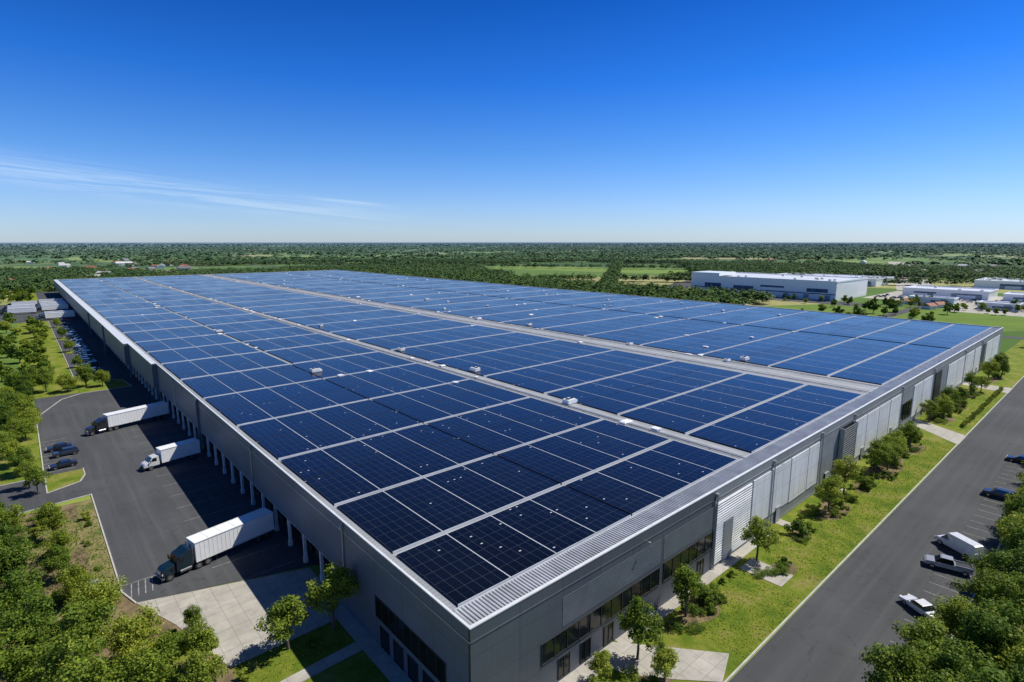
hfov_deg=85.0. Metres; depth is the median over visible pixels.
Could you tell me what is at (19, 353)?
tree
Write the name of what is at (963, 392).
tree
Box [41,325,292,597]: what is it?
stall markings
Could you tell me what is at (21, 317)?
yard pavement
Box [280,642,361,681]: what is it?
sidewalk
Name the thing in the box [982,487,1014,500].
parked car
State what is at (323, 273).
solar array
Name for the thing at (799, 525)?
shrub
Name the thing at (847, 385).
roof walkway
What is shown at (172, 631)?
shrub
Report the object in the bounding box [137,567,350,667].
concrete apron
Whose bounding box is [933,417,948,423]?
shrub
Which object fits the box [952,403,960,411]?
shrub
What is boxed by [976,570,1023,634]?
tree
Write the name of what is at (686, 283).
road
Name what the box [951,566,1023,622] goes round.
tree
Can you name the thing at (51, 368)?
tree
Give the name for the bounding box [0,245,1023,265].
woodland
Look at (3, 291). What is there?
tree
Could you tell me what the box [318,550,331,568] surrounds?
dock door
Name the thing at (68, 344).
tree
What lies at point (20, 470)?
tree
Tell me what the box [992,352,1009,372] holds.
tree
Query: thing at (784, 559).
shrub
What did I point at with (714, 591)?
shrub
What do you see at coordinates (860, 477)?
shrub
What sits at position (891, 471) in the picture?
planting bed
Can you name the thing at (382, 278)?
solar array
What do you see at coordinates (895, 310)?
tree
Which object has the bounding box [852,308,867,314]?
tree
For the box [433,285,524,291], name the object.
solar array
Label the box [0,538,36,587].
tree
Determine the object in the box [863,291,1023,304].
parking pavement
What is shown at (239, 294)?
solar array
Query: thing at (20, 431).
tree
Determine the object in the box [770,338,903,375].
solar array
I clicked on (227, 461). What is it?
dock door
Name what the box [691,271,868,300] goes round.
industrial building
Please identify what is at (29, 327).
tree
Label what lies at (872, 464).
shrub
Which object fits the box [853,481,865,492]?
planting bed
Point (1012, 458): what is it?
parked car
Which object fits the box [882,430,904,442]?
tree
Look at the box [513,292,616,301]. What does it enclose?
solar array
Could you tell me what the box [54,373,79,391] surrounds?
tree
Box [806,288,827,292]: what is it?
window
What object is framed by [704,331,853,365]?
solar array
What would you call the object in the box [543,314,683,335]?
solar array
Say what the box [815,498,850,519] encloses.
planting bed
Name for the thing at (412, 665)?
window
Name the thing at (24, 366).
tree
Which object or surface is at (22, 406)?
tree
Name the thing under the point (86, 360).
parked car
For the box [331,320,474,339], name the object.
solar array
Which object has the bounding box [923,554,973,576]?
pickup truck
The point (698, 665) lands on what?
plaza
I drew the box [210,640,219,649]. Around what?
shrub
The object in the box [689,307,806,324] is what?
solar array
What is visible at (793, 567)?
planting bed
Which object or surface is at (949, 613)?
tree
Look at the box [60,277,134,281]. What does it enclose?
solar array
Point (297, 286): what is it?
solar array
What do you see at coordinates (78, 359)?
tree
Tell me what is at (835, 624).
road
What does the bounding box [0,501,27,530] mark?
tree
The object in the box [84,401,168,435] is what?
semi truck
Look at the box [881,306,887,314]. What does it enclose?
tree
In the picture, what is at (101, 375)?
tree
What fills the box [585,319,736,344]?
solar array
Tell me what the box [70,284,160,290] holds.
solar array
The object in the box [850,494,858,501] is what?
shrub
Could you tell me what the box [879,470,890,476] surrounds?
shrub
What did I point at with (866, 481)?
shrub
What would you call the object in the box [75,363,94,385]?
tree
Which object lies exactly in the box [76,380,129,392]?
verge
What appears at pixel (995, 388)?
footpath
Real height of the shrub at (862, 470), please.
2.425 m
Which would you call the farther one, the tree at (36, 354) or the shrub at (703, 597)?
the tree at (36, 354)
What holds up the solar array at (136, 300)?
on the warehouse
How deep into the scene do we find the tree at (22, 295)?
423.86 m
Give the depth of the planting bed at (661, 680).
59.56 m
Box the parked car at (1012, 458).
[1006,455,1023,461]
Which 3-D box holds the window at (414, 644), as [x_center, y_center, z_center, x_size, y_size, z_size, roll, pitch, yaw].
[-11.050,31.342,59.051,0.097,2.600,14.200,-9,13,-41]
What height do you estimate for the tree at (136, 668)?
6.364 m
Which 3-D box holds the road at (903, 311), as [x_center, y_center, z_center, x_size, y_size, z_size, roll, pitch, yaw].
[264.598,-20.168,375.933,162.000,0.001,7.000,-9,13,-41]
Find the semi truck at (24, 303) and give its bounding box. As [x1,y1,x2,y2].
[4,301,36,306]
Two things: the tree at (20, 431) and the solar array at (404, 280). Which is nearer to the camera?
the tree at (20, 431)
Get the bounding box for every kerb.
[0,468,85,493]
[19,494,136,603]
[36,321,131,469]
[724,444,957,681]
[950,537,1002,639]
[965,393,1007,435]
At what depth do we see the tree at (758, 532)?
80.68 m
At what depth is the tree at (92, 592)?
66.97 m
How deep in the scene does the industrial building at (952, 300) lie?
418.78 m
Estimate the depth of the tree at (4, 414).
132.32 m
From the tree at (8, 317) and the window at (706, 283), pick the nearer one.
the tree at (8, 317)
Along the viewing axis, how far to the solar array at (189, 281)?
484.42 m
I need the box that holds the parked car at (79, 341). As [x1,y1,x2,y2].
[73,339,83,343]
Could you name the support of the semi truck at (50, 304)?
on the yard pavement at (147, 527)
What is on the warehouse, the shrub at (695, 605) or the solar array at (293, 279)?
the solar array at (293, 279)
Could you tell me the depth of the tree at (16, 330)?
269.76 m
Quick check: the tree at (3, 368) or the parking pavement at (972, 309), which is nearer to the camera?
the tree at (3, 368)
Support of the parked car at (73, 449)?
on the parking pavement at (56, 428)
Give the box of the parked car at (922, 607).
[898,594,940,619]
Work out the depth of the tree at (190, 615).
65.23 m
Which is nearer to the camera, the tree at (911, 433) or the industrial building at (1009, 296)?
the tree at (911, 433)
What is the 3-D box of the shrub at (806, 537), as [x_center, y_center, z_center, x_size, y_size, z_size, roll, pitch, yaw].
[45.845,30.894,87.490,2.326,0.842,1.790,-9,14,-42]
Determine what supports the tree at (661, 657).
on the planting bed at (661, 680)
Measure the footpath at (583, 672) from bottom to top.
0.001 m
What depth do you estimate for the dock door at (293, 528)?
88.29 m
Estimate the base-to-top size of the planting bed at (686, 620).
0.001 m
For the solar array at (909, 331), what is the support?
on the warehouse
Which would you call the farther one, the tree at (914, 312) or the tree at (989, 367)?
the tree at (914, 312)
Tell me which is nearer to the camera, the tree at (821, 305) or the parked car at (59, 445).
the parked car at (59, 445)
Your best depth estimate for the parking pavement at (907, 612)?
84.96 m
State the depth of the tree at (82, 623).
59.95 m
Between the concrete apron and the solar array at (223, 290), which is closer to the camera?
the concrete apron
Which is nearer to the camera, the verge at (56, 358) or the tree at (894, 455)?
the tree at (894, 455)
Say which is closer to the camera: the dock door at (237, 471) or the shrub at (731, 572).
the shrub at (731, 572)
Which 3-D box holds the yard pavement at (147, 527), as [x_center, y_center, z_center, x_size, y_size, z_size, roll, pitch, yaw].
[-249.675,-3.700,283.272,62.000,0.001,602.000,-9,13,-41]
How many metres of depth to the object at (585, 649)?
61.77 m
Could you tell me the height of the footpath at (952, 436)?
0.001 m
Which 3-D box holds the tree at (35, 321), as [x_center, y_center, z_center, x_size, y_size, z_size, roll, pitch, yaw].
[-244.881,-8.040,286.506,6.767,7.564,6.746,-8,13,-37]
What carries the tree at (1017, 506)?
on the verge at (1000, 548)
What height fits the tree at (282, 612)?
6.958 m
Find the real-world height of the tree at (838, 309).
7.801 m
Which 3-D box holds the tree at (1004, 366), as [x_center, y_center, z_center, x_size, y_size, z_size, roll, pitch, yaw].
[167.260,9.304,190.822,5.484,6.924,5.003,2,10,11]
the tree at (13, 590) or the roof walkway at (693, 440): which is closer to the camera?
the tree at (13, 590)
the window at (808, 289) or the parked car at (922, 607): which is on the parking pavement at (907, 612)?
the parked car at (922, 607)
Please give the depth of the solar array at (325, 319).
254.44 m
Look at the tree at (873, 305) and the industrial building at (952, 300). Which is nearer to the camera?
the tree at (873, 305)
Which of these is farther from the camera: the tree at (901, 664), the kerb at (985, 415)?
the kerb at (985, 415)
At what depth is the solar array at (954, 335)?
203.46 m
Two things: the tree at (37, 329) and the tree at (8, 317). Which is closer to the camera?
the tree at (37, 329)
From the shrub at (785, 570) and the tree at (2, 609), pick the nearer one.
the tree at (2, 609)
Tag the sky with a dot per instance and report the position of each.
(121, 120)
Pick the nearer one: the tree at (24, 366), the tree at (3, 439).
the tree at (3, 439)
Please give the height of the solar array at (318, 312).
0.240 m
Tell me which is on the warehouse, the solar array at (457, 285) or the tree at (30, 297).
the solar array at (457, 285)
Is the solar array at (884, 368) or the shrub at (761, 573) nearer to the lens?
the shrub at (761, 573)
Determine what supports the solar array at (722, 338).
on the warehouse
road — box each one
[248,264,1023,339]
[668,280,690,287]
[729,378,1023,681]
[878,304,922,316]
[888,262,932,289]
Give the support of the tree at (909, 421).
on the lawn at (802, 587)
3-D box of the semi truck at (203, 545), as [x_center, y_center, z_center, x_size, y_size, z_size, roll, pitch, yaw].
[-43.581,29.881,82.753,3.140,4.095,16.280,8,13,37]
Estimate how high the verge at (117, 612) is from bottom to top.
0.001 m
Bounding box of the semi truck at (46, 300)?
[37,298,62,302]
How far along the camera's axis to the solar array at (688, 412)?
119.97 m
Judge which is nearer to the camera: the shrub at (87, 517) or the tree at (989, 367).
the shrub at (87, 517)
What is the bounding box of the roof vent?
[650,426,661,431]
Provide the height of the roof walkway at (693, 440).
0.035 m
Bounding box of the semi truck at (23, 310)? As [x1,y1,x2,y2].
[0,307,35,315]
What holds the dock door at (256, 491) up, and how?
in the warehouse
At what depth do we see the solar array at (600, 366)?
149.76 m
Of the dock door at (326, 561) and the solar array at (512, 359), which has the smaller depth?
the dock door at (326, 561)
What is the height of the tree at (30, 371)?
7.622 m
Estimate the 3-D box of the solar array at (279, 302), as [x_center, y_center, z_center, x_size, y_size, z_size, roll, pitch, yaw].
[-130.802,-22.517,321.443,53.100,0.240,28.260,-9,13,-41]
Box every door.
[225,457,230,467]
[234,466,239,476]
[243,475,249,486]
[253,485,260,497]
[265,497,273,508]
[277,509,285,521]
[291,523,299,536]
[306,538,314,551]
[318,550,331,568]
[558,651,570,679]
[721,516,733,561]
[775,505,780,521]
[824,295,829,300]
[860,446,864,459]
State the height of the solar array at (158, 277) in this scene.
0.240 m
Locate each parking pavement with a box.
[38,413,82,475]
[706,292,861,306]
[849,431,1023,681]
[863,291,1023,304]
[951,305,1023,316]
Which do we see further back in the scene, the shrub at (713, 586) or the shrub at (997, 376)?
the shrub at (997, 376)
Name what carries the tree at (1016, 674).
on the verge at (1000, 548)
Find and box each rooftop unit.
[309,367,322,372]
[469,366,480,371]
[562,397,577,404]
[618,419,632,424]
[739,356,749,360]
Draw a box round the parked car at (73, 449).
[51,445,78,457]
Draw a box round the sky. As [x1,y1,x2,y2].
[0,0,1023,241]
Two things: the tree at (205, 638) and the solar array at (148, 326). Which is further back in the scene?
the solar array at (148, 326)
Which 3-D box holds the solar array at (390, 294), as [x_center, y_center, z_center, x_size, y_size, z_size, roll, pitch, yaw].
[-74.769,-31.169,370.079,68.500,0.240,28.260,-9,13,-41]
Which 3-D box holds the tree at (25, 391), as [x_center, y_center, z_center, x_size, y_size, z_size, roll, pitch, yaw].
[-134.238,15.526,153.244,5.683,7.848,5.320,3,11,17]
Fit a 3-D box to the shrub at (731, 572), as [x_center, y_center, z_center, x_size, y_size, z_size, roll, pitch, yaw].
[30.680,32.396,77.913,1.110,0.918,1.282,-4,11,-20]
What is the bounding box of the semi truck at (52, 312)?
[35,310,72,318]
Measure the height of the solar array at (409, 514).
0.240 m
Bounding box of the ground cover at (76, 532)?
[0,503,125,681]
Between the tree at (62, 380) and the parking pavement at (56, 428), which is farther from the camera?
the tree at (62, 380)
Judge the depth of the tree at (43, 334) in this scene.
258.74 m
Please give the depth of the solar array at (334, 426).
109.73 m
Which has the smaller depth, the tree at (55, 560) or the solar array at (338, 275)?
the tree at (55, 560)
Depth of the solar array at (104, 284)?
450.49 m
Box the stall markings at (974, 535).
[891,462,1023,643]
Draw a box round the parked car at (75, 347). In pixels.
[72,346,85,349]
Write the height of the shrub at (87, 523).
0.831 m
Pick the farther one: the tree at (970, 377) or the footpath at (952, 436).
the tree at (970, 377)
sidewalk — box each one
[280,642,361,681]
[337,613,412,681]
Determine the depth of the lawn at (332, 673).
61.84 m
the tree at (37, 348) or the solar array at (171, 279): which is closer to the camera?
the tree at (37, 348)
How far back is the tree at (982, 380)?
172.38 m
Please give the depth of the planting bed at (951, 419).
146.65 m
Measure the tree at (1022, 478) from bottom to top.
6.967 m
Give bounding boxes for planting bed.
[638,676,672,681]
[680,596,719,625]
[770,563,797,574]
[791,530,809,541]
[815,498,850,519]
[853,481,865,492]
[865,456,903,478]
[907,443,924,454]
[926,414,954,422]
[986,376,1003,382]
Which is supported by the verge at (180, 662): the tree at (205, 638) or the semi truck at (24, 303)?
the tree at (205, 638)
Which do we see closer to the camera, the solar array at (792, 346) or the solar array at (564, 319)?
the solar array at (792, 346)
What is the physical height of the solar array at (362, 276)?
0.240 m
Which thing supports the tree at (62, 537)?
on the verge at (45, 537)
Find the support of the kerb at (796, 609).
on the ground at (1012, 326)
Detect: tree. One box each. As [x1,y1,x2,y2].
[0,289,6,295]
[0,320,12,332]
[0,335,14,344]
[0,344,9,357]
[0,360,13,381]
[0,385,16,393]
[0,390,21,408]
[0,399,17,417]
[0,404,15,428]
[0,417,30,441]
[0,429,18,458]
[0,440,31,465]
[0,497,7,509]
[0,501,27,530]
[0,520,35,550]
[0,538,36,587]
[0,566,47,612]
[0,587,58,655]
[0,599,8,629]
[0,627,35,681]
[2,312,16,322]
[2,370,25,390]
[5,333,17,344]
[6,344,29,362]
[6,445,34,470]
[9,327,22,337]
[12,375,33,394]
[12,459,41,488]
[12,637,94,681]
[13,399,40,418]
[13,417,40,439]
[14,384,34,401]
[15,291,28,300]
[15,406,42,424]
[16,392,34,406]
[17,363,42,372]
[18,338,32,348]
[20,366,39,389]
[22,353,36,365]
[23,467,52,494]
[25,286,36,294]
[25,324,35,332]
[26,315,34,322]
[26,318,41,327]
[27,293,33,300]
[29,501,56,519]
[31,327,44,334]
[31,343,46,354]
[31,366,54,391]
[32,352,47,365]
[34,336,46,344]
[34,502,67,532]
[34,629,117,681]
[35,354,48,361]
[36,596,116,645]
[37,331,47,340]
[37,357,51,367]
[38,544,72,573]
[40,326,48,332]
[40,528,80,557]
[42,365,55,376]
[50,318,60,324]
[52,563,99,600]
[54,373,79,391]
[56,327,66,337]
[60,575,128,622]
[63,339,74,350]
[71,355,82,365]
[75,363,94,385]
[92,369,110,385]
[96,601,164,662]
[100,644,182,681]
[153,630,188,675]
[177,648,228,681]
[180,617,218,661]
[182,603,203,630]
[254,594,308,649]
[302,560,359,629]
[589,649,613,680]
[615,595,664,659]
[650,647,679,681]
[671,563,707,616]
[740,515,780,559]
[813,474,845,511]
[818,303,826,311]
[829,454,860,492]
[830,298,836,304]
[832,306,844,312]
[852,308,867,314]
[859,640,933,681]
[861,437,891,472]
[867,300,881,312]
[879,441,904,469]
[880,434,909,454]
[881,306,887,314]
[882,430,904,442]
[888,298,899,308]
[892,307,898,314]
[892,616,976,660]
[898,420,919,439]
[902,423,923,445]
[908,308,917,318]
[909,296,920,304]
[913,633,1003,681]
[919,399,941,420]
[921,311,935,320]
[925,660,1011,681]
[928,593,1005,639]
[934,393,949,406]
[936,396,955,415]
[939,385,960,401]
[943,302,953,313]
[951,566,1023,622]
[952,386,969,399]
[953,598,1023,669]
[962,551,1008,573]
[963,370,980,389]
[974,545,1023,590]
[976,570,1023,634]
[978,376,990,390]
[980,357,1000,380]
[990,637,1023,671]
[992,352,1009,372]
[994,511,1023,556]
[996,359,1009,376]
[998,518,1023,558]
[999,493,1023,519]
[1002,650,1023,681]
[1005,486,1023,502]
[1010,299,1021,303]
[1014,304,1022,310]
[1014,481,1023,499]
[1015,472,1023,481]
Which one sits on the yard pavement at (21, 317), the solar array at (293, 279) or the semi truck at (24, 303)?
the semi truck at (24, 303)
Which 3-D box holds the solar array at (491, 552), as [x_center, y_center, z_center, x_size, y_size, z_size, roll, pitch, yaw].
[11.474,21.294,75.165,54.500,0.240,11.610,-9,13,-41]
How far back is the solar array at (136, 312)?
280.32 m
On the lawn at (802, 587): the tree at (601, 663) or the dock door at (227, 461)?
the tree at (601, 663)
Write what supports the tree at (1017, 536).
on the verge at (1000, 548)
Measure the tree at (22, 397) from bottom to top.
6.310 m
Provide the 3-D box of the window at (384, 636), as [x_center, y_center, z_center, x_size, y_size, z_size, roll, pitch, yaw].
[-14.456,34.038,63.454,0.097,2.650,2.100,-9,13,-41]
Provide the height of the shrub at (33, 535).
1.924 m
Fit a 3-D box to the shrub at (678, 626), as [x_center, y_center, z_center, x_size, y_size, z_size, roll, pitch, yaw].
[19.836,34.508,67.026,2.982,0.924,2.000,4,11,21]
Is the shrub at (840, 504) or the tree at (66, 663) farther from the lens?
the shrub at (840, 504)
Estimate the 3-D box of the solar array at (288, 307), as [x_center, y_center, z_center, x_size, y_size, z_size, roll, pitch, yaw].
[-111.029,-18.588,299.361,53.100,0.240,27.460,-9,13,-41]
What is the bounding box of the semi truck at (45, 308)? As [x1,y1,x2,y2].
[36,304,68,311]
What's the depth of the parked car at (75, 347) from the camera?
239.22 m
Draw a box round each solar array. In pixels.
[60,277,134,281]
[62,279,144,284]
[66,282,150,287]
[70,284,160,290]
[73,287,173,294]
[78,291,186,299]
[84,294,200,304]
[90,299,216,311]
[99,304,232,317]
[106,308,249,324]
[115,314,270,332]
[124,320,293,342]
[136,327,316,351]
[138,275,205,278]
[145,277,216,280]
[148,334,342,363]
[152,279,227,283]
[162,342,376,379]
[163,281,242,286]
[173,283,255,289]
[182,352,414,397]
[184,286,277,293]
[198,290,294,297]
[204,363,467,425]
[211,293,316,302]
[213,272,289,275]
[224,274,298,277]
[229,297,338,307]
[237,275,316,280]
[238,379,527,459]
[247,301,361,312]
[248,277,333,282]
[265,279,355,284]
[265,305,386,318]
[279,281,377,288]
[280,397,601,505]
[283,270,347,273]
[286,310,415,325]
[294,271,364,274]
[298,284,403,291]
[307,315,443,331]
[310,273,384,276]
[322,287,428,295]
[327,274,398,278]
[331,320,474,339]
[337,420,669,553]
[341,290,453,298]
[345,276,421,280]
[360,325,514,349]
[361,278,444,283]
[365,292,480,302]
[389,280,473,286]
[389,295,508,306]
[395,332,556,360]
[396,440,736,606]
[407,282,501,289]
[413,299,538,311]
[432,340,612,375]
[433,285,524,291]
[442,302,570,316]
[458,287,555,294]
[474,306,602,321]
[485,289,581,298]
[485,350,673,393]
[503,309,641,328]
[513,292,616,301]
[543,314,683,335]
[546,361,743,414]
[547,295,646,305]
[574,297,677,308]
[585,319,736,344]
[607,300,717,313]
[620,374,804,433]
[643,325,790,353]
[649,303,754,318]
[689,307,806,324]
[689,385,861,452]
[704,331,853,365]
[742,311,856,330]
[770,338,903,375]
[798,316,909,337]
[830,344,948,384]
[858,320,952,343]
[908,324,990,347]
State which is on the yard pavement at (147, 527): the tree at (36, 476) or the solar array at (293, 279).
the tree at (36, 476)
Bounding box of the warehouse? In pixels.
[54,270,1003,681]
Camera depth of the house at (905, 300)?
418.08 m
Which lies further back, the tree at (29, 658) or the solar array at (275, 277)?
the solar array at (275, 277)
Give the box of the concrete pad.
[740,558,793,586]
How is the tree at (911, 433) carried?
on the planting bed at (918, 452)
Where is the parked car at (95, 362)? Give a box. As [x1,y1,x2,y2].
[83,360,98,365]
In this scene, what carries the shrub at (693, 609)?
on the planting bed at (686, 620)
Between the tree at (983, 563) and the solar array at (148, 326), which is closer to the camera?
the tree at (983, 563)
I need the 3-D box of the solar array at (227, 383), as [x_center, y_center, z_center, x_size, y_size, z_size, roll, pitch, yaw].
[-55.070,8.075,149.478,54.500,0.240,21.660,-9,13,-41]
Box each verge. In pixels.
[0,402,42,484]
[15,293,79,398]
[22,519,83,564]
[46,468,83,491]
[47,590,125,644]
[75,498,120,595]
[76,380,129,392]
[144,630,194,681]
[954,540,1023,673]
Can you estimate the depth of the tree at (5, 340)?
242.71 m
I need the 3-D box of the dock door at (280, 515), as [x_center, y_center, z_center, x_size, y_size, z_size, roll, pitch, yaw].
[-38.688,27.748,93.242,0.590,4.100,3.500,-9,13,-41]
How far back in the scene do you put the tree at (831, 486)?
95.25 m
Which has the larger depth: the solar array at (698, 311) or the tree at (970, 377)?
the solar array at (698, 311)
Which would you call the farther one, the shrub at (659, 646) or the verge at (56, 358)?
the verge at (56, 358)
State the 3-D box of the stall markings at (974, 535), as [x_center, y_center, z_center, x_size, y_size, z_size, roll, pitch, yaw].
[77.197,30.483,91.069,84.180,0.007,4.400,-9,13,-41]
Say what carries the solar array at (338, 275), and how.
on the warehouse
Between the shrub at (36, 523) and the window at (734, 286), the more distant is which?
the window at (734, 286)
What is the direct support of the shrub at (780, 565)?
on the planting bed at (793, 567)
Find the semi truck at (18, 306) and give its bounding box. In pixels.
[0,304,34,311]
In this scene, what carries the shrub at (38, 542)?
on the verge at (45, 537)
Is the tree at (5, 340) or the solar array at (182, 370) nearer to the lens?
the solar array at (182, 370)
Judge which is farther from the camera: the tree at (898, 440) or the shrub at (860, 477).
the tree at (898, 440)
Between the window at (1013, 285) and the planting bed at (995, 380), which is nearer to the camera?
the planting bed at (995, 380)
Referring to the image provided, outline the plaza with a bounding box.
[587,642,728,681]
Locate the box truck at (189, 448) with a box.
[140,438,200,470]
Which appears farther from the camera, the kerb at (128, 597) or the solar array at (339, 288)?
the solar array at (339, 288)
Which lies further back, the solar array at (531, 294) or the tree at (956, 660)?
the solar array at (531, 294)
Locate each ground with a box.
[0,242,1023,681]
[0,503,237,681]
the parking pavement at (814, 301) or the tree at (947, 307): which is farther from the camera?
the parking pavement at (814, 301)
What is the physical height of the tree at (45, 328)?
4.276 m
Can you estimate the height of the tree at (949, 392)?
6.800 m
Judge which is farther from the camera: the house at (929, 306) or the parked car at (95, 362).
the house at (929, 306)
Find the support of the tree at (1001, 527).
on the verge at (1000, 548)
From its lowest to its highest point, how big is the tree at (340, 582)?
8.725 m
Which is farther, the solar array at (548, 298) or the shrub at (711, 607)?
the solar array at (548, 298)
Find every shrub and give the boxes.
[27,527,41,539]
[32,540,45,546]
[33,520,45,530]
[49,589,62,598]
[51,594,58,603]
[56,595,68,605]
[80,510,90,520]
[85,521,92,526]
[93,564,106,570]
[165,628,176,636]
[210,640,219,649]
[237,667,250,681]
[588,676,606,681]
[618,663,641,681]
[640,671,659,681]
[652,638,665,652]
[665,622,686,633]
[684,602,706,616]
[686,619,706,634]
[687,605,708,616]
[697,584,719,604]
[704,604,717,613]
[710,581,721,589]
[710,589,725,602]
[713,593,727,602]
[718,577,725,583]
[727,570,736,575]
[752,566,768,578]
[764,564,784,576]
[776,558,791,573]
[777,556,791,564]
[780,567,788,575]
[783,519,810,537]
[791,535,807,544]
[796,513,804,520]
[801,534,810,540]
[803,503,816,515]
[804,521,816,531]
[829,508,841,517]
[830,498,850,511]
[840,491,859,502]
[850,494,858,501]
[853,476,876,486]
[856,467,866,476]
[859,478,871,487]
[865,460,879,468]
[865,484,872,490]
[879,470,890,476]
[890,460,902,468]
[907,445,919,452]
[930,412,945,418]
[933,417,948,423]
[945,406,954,415]
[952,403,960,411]
[957,400,967,407]
[992,374,1001,378]
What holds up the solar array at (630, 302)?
on the warehouse
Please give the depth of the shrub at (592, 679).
57.10 m
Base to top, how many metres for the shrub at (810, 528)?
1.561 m
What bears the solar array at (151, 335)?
on the warehouse
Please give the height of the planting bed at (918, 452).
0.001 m
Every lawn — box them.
[231,620,389,681]
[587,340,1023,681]
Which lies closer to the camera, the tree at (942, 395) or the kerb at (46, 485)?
the kerb at (46, 485)
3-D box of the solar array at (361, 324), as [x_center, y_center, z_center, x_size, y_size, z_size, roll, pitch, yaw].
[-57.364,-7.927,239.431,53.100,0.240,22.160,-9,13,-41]
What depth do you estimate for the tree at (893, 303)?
369.84 m
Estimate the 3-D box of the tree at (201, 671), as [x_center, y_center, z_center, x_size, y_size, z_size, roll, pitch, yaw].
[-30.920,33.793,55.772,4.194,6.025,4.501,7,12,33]
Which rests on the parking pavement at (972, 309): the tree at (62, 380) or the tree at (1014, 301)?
the tree at (1014, 301)
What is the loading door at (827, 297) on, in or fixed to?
in the industrial building at (827, 288)
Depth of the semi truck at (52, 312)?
340.38 m
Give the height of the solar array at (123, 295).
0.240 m
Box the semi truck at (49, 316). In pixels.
[36,311,74,319]
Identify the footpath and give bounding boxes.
[559,661,598,681]
[616,535,768,642]
[774,519,790,528]
[913,419,965,444]
[962,382,1012,392]
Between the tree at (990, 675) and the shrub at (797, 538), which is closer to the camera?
the tree at (990, 675)
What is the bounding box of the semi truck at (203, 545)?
[155,507,274,581]
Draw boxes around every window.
[374,595,445,681]
[380,626,389,655]
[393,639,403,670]
[407,654,417,681]
[422,670,433,681]
[541,567,659,666]
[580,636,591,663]
[603,620,613,646]
[663,531,713,581]
[697,557,704,574]
[705,282,720,286]
[733,285,752,290]
[760,285,783,287]
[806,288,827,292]
[900,398,912,421]
[914,291,935,293]
[957,293,980,295]
[992,306,1013,308]
[1000,284,1023,286]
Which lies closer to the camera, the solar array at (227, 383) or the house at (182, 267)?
the solar array at (227, 383)
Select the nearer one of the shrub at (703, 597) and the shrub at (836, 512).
the shrub at (703, 597)
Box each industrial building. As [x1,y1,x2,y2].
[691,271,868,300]
[780,273,893,286]
[902,285,998,299]
[908,295,958,304]
[974,277,1023,289]
[977,300,1023,311]
[1003,292,1023,301]
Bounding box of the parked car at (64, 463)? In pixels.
[48,458,77,469]
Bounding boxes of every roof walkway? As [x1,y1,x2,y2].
[134,277,744,455]
[207,275,870,389]
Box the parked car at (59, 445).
[46,442,71,451]
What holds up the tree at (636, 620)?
on the lawn at (802, 587)
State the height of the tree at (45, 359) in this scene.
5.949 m
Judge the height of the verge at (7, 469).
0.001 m
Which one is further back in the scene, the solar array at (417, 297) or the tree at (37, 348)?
the solar array at (417, 297)
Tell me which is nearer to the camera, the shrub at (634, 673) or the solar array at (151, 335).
the shrub at (634, 673)
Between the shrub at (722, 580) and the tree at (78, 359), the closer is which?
the shrub at (722, 580)
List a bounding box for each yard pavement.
[0,291,319,601]
[0,305,47,322]
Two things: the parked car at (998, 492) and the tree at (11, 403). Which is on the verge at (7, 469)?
the tree at (11, 403)
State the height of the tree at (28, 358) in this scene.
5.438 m
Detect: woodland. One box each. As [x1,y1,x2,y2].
[0,243,1023,247]
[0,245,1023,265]
[0,257,1023,304]
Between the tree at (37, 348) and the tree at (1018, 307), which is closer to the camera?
the tree at (37, 348)
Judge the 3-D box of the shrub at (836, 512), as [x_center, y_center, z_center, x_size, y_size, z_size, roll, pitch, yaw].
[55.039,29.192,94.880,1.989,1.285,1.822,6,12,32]
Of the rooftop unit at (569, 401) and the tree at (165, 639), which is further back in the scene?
the rooftop unit at (569, 401)
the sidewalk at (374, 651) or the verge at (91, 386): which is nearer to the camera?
the sidewalk at (374, 651)
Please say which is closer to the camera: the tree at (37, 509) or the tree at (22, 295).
the tree at (37, 509)
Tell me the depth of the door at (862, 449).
119.35 m
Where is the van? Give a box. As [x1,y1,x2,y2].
[934,532,984,559]
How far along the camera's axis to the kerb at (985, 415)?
148.77 m
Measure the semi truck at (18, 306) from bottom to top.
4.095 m
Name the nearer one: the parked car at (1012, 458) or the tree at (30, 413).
the parked car at (1012, 458)
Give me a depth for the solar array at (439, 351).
185.82 m
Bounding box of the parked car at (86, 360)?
[82,358,95,362]
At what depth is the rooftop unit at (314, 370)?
147.50 m
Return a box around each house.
[59,264,70,267]
[177,266,191,270]
[902,298,917,303]
[921,303,937,309]
[933,301,945,307]
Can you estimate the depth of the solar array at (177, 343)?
197.51 m
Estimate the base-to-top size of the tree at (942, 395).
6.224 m
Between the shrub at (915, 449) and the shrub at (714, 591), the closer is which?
the shrub at (714, 591)
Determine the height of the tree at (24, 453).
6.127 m

